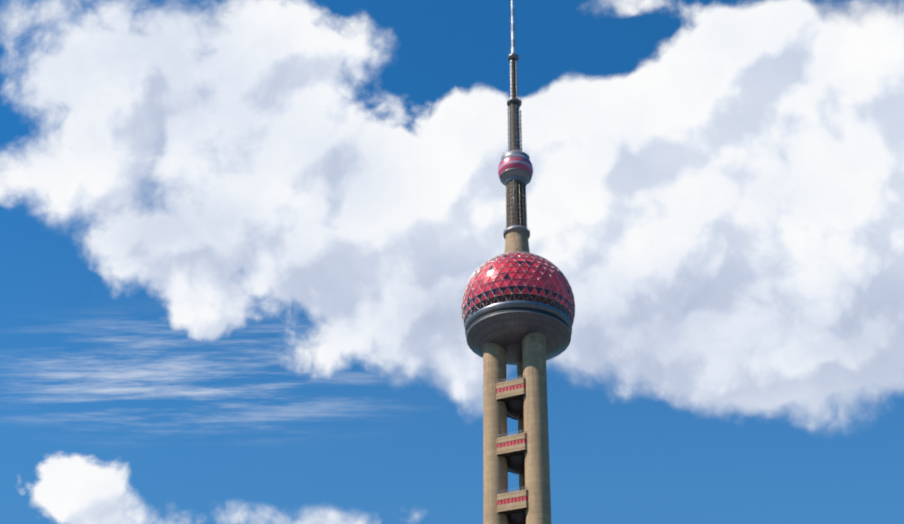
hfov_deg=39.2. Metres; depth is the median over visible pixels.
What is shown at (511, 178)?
capsule rings
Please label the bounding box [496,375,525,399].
balcony
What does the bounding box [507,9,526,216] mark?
mast hardware
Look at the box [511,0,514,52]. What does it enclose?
mast
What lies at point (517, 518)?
pod bowl
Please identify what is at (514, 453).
balcony underside
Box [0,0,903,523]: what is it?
sky
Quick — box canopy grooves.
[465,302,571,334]
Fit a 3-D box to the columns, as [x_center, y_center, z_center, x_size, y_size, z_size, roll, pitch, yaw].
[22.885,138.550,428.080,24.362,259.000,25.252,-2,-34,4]
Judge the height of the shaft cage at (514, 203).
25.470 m
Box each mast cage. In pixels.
[509,101,520,148]
[510,58,517,97]
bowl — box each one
[468,313,569,364]
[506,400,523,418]
[507,455,524,473]
[507,513,525,523]
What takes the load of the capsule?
on the shaft cage at (514, 203)
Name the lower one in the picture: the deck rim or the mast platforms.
the deck rim
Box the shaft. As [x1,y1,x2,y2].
[507,180,525,227]
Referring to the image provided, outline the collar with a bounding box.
[503,225,529,238]
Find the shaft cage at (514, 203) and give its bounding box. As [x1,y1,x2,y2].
[506,179,526,228]
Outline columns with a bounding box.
[483,332,550,523]
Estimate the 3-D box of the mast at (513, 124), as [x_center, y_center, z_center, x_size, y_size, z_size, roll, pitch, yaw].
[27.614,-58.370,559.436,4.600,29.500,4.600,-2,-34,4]
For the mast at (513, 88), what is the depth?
574.56 m
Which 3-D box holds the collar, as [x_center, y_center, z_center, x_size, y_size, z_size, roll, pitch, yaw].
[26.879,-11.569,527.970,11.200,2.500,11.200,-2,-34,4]
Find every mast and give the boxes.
[510,101,519,149]
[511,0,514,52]
[511,58,516,97]
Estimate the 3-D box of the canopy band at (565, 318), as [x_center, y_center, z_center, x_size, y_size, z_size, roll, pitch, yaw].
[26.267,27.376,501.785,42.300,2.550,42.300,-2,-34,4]
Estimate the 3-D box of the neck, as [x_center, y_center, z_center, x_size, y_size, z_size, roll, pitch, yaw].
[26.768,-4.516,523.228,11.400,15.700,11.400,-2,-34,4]
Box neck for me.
[504,230,529,252]
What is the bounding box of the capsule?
[498,154,532,184]
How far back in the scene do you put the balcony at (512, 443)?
465.11 m
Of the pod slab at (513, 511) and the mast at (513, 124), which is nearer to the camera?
the pod slab at (513, 511)
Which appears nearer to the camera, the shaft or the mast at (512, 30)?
the shaft
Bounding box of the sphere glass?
[463,253,573,323]
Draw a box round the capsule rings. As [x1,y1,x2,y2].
[500,150,531,186]
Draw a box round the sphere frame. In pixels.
[461,252,574,327]
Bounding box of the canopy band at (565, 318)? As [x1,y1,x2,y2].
[465,300,571,336]
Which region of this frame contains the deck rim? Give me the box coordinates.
[466,311,570,360]
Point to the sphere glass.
(512, 284)
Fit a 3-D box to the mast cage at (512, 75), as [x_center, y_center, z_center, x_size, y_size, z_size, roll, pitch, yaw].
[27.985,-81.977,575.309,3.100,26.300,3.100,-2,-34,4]
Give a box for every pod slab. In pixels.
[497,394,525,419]
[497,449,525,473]
[497,507,526,515]
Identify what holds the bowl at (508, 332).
attached to the columns
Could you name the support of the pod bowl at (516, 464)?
attached to the columns
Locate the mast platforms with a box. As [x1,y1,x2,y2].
[507,53,521,107]
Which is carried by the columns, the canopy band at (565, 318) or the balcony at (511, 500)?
the balcony at (511, 500)
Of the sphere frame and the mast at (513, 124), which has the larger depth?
the mast at (513, 124)
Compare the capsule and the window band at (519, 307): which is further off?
the capsule
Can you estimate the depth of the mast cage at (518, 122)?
559.16 m
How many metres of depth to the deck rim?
487.10 m

